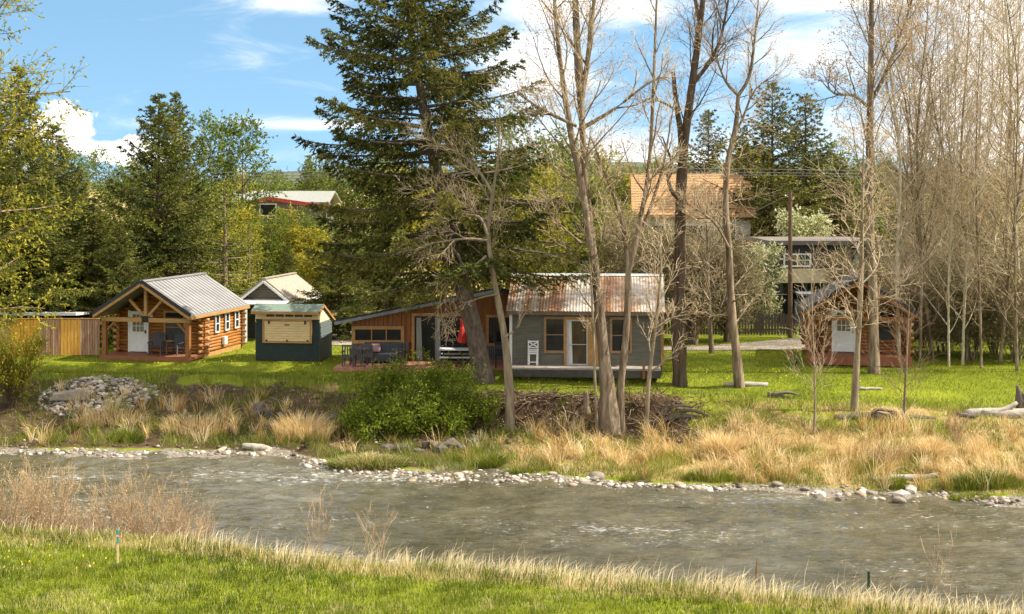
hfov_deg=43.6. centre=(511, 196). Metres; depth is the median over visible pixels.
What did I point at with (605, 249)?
budding bush
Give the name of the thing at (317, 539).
weed stalks
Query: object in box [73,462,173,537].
bare willow
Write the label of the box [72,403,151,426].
dry tussock
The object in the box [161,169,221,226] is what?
leafy tree
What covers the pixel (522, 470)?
grass clump
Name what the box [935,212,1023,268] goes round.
thicket shrub
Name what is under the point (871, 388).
stick
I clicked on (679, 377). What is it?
broken top tree
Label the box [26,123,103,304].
spruce
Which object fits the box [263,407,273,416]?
rock
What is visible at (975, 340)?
thicket shrub
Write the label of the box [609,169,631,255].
spruce
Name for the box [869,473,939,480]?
driftwood log
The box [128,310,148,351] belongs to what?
door
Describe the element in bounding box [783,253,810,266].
window
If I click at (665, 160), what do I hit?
leafy tree
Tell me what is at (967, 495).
grass clump
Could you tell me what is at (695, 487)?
stone
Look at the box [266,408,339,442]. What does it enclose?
dry tussock
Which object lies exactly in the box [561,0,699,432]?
cottonwood
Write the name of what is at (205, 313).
log cabin
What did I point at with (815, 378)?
sapling
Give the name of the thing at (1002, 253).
thicket shrub
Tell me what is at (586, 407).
broken snag
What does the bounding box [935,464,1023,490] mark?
grass clump
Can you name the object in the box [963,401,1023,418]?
driftwood log
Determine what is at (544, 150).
leafy tree
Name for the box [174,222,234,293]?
larch
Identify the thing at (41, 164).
spruce
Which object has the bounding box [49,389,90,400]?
cut stone block
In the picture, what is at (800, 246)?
dark house
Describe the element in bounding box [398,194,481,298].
leafy tree
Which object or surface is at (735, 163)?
leafy tree
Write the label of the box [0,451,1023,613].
river
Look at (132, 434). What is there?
grass clump
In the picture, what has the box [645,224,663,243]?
window
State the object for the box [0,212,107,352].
spruce
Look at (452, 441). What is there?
rock
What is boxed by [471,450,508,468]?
grass clump
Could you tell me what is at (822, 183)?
leafy tree
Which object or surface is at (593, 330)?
sapling
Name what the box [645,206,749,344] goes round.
budding bush
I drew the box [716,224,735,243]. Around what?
window
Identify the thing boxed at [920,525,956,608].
weed stalks
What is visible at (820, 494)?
stone
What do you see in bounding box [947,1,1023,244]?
thicket tree
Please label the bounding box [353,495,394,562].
weed stalks
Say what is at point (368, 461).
grassy islet
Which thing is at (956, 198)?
leafy tree
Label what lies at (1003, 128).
thicket tree
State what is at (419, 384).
green bush
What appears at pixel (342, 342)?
gravel yard
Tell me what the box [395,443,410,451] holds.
rock
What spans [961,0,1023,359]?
thicket tree
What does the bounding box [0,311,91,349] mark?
storage shed
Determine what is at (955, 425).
weed stalks
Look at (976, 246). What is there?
thicket tree
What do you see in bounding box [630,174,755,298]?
tan roof house
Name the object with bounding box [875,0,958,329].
thicket tree
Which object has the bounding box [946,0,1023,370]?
thicket tree
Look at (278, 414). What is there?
rock
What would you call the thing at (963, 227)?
thicket tree
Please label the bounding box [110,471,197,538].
bare willow
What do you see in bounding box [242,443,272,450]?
driftwood log
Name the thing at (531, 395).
exposed roots
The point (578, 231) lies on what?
leafy tree
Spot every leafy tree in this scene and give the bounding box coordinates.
[1,165,37,221]
[26,158,95,238]
[54,149,97,208]
[73,144,161,252]
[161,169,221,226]
[183,108,248,242]
[201,198,270,292]
[209,167,258,240]
[211,108,287,237]
[230,206,280,274]
[236,205,296,281]
[251,168,289,189]
[259,201,330,280]
[263,166,302,190]
[285,203,338,287]
[288,230,362,305]
[295,155,341,232]
[322,153,407,271]
[347,236,400,309]
[367,139,447,251]
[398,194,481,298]
[433,201,506,296]
[476,144,540,287]
[482,103,597,249]
[485,154,582,289]
[527,150,627,272]
[546,140,643,239]
[563,176,643,272]
[620,160,660,199]
[626,147,697,179]
[712,145,795,194]
[715,133,822,232]
[801,154,845,224]
[803,134,905,260]
[891,156,939,239]
[914,156,1012,247]
[979,162,1023,240]
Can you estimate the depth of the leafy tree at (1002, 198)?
122.54 m
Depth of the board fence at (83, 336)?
62.30 m
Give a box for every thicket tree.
[819,0,977,354]
[819,0,1000,305]
[837,0,967,360]
[841,0,977,359]
[862,4,963,351]
[865,0,943,274]
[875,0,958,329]
[878,19,972,268]
[891,0,1014,359]
[898,0,1001,269]
[899,0,996,366]
[901,0,1023,364]
[916,0,1023,367]
[918,60,1003,232]
[927,0,1023,351]
[929,0,1023,363]
[932,15,1004,262]
[941,0,1023,340]
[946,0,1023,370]
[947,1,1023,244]
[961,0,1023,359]
[973,1,1023,238]
[1001,102,1023,305]
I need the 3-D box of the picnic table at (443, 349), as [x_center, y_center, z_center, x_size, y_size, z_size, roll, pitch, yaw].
[-2.565,7.343,58.300,1.500,0.805,1.620,0,0,0]
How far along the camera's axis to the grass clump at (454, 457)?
47.49 m
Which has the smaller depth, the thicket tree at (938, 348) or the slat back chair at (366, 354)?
the slat back chair at (366, 354)
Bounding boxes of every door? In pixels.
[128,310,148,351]
[567,320,587,364]
[832,309,855,351]
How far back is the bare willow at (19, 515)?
32.18 m
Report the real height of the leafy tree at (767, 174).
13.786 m
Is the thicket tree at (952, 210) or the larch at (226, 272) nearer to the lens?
the thicket tree at (952, 210)
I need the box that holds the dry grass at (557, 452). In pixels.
[16,378,1023,491]
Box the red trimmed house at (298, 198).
[220,191,340,286]
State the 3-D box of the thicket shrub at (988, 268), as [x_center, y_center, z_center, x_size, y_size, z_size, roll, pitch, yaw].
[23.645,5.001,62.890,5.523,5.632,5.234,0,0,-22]
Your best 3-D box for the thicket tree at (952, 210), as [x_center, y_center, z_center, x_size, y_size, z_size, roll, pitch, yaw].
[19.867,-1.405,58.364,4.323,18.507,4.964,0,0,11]
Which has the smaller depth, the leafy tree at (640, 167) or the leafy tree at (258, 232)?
the leafy tree at (258, 232)
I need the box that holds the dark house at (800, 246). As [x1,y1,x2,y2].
[750,237,880,324]
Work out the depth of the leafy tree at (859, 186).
126.83 m
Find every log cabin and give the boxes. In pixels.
[91,273,249,361]
[800,270,917,366]
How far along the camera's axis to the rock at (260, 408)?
52.07 m
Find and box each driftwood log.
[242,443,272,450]
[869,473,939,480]
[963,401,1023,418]
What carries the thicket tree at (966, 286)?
on the ground at (188, 382)
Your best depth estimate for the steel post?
24.89 m
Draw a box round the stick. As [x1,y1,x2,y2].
[859,387,882,389]
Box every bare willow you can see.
[0,457,34,528]
[3,445,84,531]
[5,489,48,531]
[11,465,58,529]
[42,487,101,534]
[51,483,125,534]
[70,487,136,535]
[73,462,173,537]
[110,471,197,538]
[125,509,168,537]
[136,481,221,540]
[159,502,215,541]
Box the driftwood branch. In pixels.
[834,408,934,419]
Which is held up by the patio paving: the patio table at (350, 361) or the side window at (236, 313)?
the patio table at (350, 361)
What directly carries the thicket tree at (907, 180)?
on the ground at (188, 382)
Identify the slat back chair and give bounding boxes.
[341,345,356,366]
[359,345,373,366]
[391,342,404,364]
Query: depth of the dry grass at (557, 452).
46.64 m
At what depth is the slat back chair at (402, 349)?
58.28 m
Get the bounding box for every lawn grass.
[0,522,1021,613]
[10,338,1023,392]
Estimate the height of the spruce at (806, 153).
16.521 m
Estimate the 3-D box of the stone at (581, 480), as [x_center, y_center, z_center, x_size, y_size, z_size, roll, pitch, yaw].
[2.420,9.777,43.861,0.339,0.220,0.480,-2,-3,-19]
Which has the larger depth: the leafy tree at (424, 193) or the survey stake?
the leafy tree at (424, 193)
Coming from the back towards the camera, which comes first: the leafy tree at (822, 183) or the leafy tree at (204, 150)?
the leafy tree at (822, 183)
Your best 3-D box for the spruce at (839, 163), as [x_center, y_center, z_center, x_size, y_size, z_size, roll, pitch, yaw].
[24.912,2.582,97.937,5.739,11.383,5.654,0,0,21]
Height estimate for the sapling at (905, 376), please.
6.327 m
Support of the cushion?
on the outdoor sofa
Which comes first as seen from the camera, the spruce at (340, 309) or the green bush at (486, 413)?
the green bush at (486, 413)
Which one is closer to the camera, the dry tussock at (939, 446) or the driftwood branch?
the dry tussock at (939, 446)
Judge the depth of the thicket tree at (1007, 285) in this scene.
58.67 m
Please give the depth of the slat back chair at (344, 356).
57.71 m
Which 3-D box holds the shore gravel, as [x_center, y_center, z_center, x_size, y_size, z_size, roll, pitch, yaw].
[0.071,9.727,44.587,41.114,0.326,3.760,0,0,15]
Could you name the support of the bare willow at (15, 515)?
on the ground at (188, 382)
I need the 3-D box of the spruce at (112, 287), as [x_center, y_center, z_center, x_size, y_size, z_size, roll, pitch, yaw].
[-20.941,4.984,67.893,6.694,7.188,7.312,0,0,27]
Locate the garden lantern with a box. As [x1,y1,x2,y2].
[788,350,791,365]
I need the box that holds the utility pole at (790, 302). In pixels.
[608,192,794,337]
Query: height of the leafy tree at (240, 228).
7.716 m
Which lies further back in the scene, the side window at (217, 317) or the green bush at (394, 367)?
the side window at (217, 317)
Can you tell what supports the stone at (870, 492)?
on the ground at (188, 382)
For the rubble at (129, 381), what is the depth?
53.80 m
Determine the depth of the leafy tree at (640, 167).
120.95 m
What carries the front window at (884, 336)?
in the log cabin at (844, 354)
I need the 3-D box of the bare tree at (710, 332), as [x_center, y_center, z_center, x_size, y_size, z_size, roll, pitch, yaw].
[9.603,3.199,63.115,4.126,9.221,4.310,0,0,0]
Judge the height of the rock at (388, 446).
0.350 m
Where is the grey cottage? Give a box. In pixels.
[506,273,664,378]
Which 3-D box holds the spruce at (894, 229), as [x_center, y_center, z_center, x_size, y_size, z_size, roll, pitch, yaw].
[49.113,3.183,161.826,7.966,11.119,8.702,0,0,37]
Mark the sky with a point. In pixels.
(232, 56)
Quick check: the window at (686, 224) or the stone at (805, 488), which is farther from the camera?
the window at (686, 224)
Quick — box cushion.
[371,343,380,351]
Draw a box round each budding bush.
[577,191,670,273]
[605,213,700,328]
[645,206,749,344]
[688,229,768,341]
[816,244,864,285]
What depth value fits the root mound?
51.09 m
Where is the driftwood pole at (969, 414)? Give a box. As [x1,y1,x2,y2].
[956,411,987,417]
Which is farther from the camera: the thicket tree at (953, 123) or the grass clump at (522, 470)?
the thicket tree at (953, 123)
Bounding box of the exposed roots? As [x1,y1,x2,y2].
[416,377,727,441]
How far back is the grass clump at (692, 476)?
43.82 m
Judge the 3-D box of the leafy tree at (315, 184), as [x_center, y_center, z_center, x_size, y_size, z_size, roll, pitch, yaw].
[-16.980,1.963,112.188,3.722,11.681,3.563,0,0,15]
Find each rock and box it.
[249,401,263,416]
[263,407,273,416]
[276,412,286,418]
[316,413,329,420]
[329,413,337,422]
[380,444,394,448]
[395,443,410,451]
[422,440,436,448]
[434,442,447,453]
[443,437,460,448]
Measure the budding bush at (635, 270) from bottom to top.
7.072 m
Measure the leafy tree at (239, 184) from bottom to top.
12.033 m
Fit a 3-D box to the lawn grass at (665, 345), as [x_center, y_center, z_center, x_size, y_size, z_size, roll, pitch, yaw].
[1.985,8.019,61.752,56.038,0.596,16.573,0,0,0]
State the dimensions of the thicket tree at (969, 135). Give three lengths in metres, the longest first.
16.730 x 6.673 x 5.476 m
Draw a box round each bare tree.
[391,84,540,434]
[664,168,744,353]
[666,0,801,387]
[806,101,922,411]
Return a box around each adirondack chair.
[147,332,165,354]
[166,332,184,355]
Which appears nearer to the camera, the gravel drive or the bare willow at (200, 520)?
the bare willow at (200, 520)
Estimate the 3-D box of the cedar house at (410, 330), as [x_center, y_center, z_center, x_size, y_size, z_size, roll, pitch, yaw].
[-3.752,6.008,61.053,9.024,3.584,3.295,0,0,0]
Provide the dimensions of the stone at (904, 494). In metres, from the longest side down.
0.689 x 0.412 x 0.393 m
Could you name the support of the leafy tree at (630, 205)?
on the ground at (188, 382)
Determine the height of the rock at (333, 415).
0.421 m
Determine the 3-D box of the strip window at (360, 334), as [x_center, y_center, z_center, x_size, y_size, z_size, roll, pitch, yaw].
[-6.270,6.490,59.915,2.460,0.820,0.090,0,0,0]
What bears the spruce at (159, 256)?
on the ground at (188, 382)
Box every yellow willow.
[0,313,61,408]
[0,338,25,394]
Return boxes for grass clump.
[109,425,146,442]
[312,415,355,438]
[441,454,467,462]
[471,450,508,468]
[502,465,535,473]
[619,475,638,481]
[683,467,737,482]
[882,474,912,489]
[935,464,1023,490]
[946,490,991,500]
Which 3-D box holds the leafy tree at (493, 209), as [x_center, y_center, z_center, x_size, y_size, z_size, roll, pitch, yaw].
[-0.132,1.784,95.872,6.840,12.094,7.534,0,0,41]
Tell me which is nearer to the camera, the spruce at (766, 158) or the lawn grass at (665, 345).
the lawn grass at (665, 345)
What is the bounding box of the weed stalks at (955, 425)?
[941,405,968,447]
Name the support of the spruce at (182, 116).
on the ground at (188, 382)
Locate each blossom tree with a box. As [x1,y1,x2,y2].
[737,238,787,331]
[771,204,838,236]
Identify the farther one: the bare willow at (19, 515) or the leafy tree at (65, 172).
the leafy tree at (65, 172)
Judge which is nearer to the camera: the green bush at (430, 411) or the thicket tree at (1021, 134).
the green bush at (430, 411)
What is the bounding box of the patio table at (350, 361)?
[348,348,369,364]
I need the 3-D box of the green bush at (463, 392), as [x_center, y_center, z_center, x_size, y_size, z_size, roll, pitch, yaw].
[-2.220,7.803,52.142,2.875,2.996,2.505,0,0,0]
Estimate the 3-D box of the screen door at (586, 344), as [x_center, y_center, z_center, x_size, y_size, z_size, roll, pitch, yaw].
[2.856,6.422,56.112,0.915,1.997,0.035,0,0,5]
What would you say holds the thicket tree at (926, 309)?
on the ground at (188, 382)
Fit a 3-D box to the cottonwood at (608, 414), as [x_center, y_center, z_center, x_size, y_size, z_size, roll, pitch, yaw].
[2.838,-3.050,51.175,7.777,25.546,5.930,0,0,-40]
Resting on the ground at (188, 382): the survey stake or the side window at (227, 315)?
the survey stake
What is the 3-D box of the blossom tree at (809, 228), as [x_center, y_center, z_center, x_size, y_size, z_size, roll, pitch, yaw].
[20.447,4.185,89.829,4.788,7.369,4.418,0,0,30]
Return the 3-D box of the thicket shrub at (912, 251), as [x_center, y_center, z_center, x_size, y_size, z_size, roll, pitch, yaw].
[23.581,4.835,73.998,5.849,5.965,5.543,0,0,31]
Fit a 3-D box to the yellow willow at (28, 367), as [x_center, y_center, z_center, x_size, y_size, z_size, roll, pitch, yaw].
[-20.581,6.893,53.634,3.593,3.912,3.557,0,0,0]
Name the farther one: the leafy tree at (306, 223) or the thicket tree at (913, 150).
the leafy tree at (306, 223)
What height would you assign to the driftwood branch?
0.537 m
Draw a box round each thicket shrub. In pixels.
[842,241,924,298]
[867,260,950,345]
[883,233,943,321]
[885,250,973,347]
[889,214,989,261]
[906,246,992,356]
[915,228,1004,336]
[916,255,1019,359]
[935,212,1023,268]
[946,242,1023,354]
[970,229,1022,301]
[971,260,1023,362]
[978,215,1023,270]
[993,261,1023,347]
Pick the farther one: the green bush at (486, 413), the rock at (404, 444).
the green bush at (486, 413)
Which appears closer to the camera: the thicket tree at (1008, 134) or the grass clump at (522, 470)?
the grass clump at (522, 470)
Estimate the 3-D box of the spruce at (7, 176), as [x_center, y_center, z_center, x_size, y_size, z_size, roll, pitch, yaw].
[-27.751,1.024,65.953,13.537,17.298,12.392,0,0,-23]
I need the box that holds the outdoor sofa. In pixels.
[362,342,401,362]
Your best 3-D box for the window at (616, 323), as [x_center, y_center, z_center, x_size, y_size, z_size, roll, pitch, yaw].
[4.769,6.087,56.013,0.980,1.585,0.080,0,0,5]
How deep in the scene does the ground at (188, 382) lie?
51.12 m
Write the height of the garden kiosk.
2.670 m
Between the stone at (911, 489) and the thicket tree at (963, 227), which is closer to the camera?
the stone at (911, 489)
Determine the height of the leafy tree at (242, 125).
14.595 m
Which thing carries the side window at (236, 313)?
in the log cabin at (205, 313)
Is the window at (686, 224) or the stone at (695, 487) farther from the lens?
the window at (686, 224)
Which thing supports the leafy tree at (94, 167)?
on the ground at (188, 382)
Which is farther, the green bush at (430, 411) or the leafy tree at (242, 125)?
the leafy tree at (242, 125)
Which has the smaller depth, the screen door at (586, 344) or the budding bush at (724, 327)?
the screen door at (586, 344)
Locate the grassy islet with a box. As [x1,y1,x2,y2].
[322,450,414,470]
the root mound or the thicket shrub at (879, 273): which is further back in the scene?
the thicket shrub at (879, 273)
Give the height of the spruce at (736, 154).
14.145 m
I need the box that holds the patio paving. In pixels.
[333,361,503,371]
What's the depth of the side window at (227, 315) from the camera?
63.86 m
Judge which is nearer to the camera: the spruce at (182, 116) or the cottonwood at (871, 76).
the cottonwood at (871, 76)
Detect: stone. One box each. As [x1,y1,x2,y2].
[578,478,586,482]
[580,481,590,484]
[589,471,605,479]
[589,476,598,480]
[673,481,683,485]
[693,485,700,489]
[772,481,783,486]
[800,487,810,490]
[815,490,825,497]
[834,495,844,499]
[866,490,877,493]
[891,496,906,502]
[892,489,910,499]
[904,485,916,493]
[989,496,997,500]
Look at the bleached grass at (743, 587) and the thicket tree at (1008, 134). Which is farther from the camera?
the thicket tree at (1008, 134)
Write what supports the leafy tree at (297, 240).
on the ground at (188, 382)
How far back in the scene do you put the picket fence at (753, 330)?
71.49 m
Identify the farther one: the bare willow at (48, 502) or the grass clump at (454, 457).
the grass clump at (454, 457)
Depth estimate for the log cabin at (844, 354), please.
59.65 m
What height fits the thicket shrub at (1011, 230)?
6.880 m
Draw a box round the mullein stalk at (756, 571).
[755,561,757,591]
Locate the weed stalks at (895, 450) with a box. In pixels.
[861,438,908,468]
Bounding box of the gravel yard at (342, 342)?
[332,329,351,344]
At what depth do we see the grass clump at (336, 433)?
50.82 m
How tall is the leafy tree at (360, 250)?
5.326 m
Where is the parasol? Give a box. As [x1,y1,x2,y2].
[457,317,466,364]
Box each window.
[163,310,184,341]
[215,314,219,332]
[225,312,229,330]
[234,310,238,327]
[259,203,276,215]
[352,326,403,343]
[486,315,508,345]
[544,316,563,352]
[610,317,631,352]
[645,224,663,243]
[686,224,703,242]
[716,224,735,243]
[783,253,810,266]
[878,309,895,341]
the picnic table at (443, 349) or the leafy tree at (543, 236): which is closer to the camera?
the picnic table at (443, 349)
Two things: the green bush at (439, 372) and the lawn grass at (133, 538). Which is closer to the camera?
the lawn grass at (133, 538)
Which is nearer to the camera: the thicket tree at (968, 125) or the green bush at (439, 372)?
the green bush at (439, 372)
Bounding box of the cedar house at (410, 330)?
[334,287,508,360]
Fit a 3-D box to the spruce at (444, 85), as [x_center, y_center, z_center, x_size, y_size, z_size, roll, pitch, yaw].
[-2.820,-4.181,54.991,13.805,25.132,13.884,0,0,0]
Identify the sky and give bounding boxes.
[0,0,1023,181]
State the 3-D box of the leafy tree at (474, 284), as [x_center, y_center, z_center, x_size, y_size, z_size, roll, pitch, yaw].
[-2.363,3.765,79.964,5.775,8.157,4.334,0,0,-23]
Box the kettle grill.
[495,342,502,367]
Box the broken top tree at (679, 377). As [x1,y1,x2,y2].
[623,0,760,387]
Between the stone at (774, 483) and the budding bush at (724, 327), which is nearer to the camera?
the stone at (774, 483)
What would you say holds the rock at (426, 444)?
on the ground at (188, 382)
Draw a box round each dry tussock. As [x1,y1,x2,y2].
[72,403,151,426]
[155,407,244,438]
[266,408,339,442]
[693,429,749,459]
[910,433,955,461]
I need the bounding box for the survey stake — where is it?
[116,529,122,564]
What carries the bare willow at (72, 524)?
on the ground at (188, 382)
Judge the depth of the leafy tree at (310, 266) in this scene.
83.98 m
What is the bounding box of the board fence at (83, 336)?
[0,318,99,355]
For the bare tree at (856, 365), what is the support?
on the ground at (188, 382)
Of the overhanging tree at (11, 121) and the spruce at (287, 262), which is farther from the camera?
the spruce at (287, 262)
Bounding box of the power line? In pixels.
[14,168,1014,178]
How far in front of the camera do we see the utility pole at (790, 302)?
70.41 m
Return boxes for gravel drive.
[664,337,804,349]
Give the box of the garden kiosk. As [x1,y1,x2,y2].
[251,304,335,361]
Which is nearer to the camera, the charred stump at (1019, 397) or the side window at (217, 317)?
the charred stump at (1019, 397)
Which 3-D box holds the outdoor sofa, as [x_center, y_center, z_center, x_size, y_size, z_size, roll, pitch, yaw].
[-6.009,7.260,59.320,1.980,0.900,0.800,0,0,0]
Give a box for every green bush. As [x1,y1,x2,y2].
[327,347,463,424]
[334,387,418,442]
[351,358,411,406]
[404,388,476,436]
[416,351,457,406]
[422,353,491,421]
[455,382,504,434]
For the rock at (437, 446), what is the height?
0.531 m
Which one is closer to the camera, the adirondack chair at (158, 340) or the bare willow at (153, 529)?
the bare willow at (153, 529)
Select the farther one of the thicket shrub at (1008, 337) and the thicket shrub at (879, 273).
the thicket shrub at (879, 273)
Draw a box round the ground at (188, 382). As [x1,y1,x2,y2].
[0,190,1023,613]
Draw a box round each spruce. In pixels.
[0,66,101,317]
[0,67,115,353]
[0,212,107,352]
[19,197,155,341]
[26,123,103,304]
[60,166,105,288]
[68,223,163,347]
[85,92,250,295]
[124,91,249,280]
[276,242,306,279]
[289,228,390,341]
[291,0,603,384]
[294,154,336,278]
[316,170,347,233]
[334,213,432,313]
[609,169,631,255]
[687,109,735,173]
[710,81,839,287]
[720,127,775,246]
[750,93,865,238]
[821,156,865,237]
[878,189,918,254]
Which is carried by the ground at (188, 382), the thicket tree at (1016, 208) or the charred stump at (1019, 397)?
the thicket tree at (1016, 208)
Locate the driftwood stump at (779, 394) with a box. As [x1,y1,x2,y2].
[767,391,798,398]
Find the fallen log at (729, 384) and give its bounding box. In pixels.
[723,382,767,386]
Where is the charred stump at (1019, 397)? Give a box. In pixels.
[1015,385,1023,407]
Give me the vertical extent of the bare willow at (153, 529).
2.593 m
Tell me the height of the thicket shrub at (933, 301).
5.599 m
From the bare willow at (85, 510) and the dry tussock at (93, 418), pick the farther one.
the dry tussock at (93, 418)
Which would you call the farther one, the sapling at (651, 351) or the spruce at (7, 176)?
the spruce at (7, 176)
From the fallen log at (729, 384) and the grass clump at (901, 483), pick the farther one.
the fallen log at (729, 384)
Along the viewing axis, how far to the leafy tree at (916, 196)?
156.79 m
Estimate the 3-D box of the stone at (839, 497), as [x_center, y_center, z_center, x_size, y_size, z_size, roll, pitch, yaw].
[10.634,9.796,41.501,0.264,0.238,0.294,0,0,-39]
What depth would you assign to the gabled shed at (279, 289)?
70.11 m
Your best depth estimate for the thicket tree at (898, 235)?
58.37 m
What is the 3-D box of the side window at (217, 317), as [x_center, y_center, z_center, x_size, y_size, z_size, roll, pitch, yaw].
[-14.456,6.245,62.749,0.080,0.890,0.460,0,0,13]
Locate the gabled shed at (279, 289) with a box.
[240,272,317,337]
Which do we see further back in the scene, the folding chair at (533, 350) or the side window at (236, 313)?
the side window at (236, 313)
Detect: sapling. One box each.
[567,182,612,433]
[627,177,710,434]
[776,224,842,433]
[861,259,949,422]
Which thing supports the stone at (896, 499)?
on the ground at (188, 382)
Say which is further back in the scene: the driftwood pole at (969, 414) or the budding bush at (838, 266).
the budding bush at (838, 266)
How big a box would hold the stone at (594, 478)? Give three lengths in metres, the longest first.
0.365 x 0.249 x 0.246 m
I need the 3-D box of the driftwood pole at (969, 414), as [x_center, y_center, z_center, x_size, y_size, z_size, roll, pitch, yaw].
[17.907,8.550,49.792,1.271,0.363,0.224,0,0,0]
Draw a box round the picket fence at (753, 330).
[664,312,800,335]
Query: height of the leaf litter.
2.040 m
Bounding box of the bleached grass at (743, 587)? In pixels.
[0,514,1023,613]
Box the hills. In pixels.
[27,162,995,189]
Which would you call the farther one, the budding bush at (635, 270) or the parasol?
the budding bush at (635, 270)
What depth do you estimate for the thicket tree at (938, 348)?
64.02 m
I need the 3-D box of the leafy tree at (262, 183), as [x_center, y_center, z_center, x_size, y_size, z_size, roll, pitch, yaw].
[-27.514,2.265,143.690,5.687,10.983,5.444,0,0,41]
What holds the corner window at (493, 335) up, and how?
in the cedar house at (410, 330)
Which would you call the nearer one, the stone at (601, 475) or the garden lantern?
the stone at (601, 475)
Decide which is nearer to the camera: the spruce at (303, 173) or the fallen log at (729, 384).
the fallen log at (729, 384)
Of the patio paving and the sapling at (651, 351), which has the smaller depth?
the sapling at (651, 351)
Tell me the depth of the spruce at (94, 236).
69.39 m
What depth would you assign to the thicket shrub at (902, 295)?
63.57 m
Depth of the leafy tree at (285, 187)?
124.64 m
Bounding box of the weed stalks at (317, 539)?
[298,485,338,553]
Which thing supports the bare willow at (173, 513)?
on the ground at (188, 382)
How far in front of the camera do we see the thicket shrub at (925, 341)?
65.96 m
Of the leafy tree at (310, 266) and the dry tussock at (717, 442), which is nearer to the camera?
the dry tussock at (717, 442)
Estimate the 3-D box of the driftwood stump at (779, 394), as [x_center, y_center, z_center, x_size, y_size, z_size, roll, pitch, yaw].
[11.138,8.404,52.584,1.270,0.834,0.302,0,0,0]
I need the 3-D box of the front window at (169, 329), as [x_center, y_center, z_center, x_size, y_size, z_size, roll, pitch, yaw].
[-16.288,6.295,61.801,1.150,1.530,0.080,0,0,13]
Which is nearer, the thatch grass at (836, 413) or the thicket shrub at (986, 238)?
the thatch grass at (836, 413)
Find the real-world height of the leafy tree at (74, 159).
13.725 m
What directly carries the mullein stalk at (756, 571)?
on the ground at (188, 382)
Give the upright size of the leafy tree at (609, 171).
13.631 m
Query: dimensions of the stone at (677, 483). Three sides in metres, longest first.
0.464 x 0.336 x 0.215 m
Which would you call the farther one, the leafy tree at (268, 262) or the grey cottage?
the leafy tree at (268, 262)
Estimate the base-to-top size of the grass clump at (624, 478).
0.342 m
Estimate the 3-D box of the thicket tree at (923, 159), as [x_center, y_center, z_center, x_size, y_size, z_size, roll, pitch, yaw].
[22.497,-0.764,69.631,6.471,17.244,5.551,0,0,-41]
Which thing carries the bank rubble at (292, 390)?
on the ground at (188, 382)
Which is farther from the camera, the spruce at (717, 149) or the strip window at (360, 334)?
the spruce at (717, 149)
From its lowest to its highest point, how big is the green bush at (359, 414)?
2.449 m
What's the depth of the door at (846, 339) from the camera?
59.98 m
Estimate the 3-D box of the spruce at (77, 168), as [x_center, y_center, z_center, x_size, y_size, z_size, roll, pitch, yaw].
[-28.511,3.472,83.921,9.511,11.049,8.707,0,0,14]
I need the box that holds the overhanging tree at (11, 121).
[0,0,91,339]
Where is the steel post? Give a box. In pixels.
[867,571,869,596]
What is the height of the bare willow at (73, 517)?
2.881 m
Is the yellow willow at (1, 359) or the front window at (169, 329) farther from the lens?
the front window at (169, 329)
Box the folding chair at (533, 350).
[528,340,538,364]
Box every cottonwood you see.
[477,0,689,434]
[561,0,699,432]
[791,0,947,373]
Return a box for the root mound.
[655,404,709,421]
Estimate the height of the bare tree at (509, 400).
14.407 m
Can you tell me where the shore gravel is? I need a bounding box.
[0,445,1019,506]
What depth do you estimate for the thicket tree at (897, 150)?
66.33 m
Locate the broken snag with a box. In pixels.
[583,391,590,414]
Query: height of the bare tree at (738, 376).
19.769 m
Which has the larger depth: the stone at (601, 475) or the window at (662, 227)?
the window at (662, 227)
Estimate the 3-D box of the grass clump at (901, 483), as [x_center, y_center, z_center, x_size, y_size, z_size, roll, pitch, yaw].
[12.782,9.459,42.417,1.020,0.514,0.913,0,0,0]
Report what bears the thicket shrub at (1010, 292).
on the ground at (188, 382)
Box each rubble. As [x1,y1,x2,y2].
[1,378,687,449]
[38,375,158,416]
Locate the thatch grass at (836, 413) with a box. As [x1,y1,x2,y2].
[512,390,1023,488]
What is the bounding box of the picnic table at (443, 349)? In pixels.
[439,347,469,366]
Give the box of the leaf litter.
[423,381,747,447]
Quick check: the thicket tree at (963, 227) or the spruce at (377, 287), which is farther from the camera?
the spruce at (377, 287)
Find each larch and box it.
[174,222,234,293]
[191,176,261,315]
[228,221,268,294]
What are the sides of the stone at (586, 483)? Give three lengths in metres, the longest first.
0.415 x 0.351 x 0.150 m
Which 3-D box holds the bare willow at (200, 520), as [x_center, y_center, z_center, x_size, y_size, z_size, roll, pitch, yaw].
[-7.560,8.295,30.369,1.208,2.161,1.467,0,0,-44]

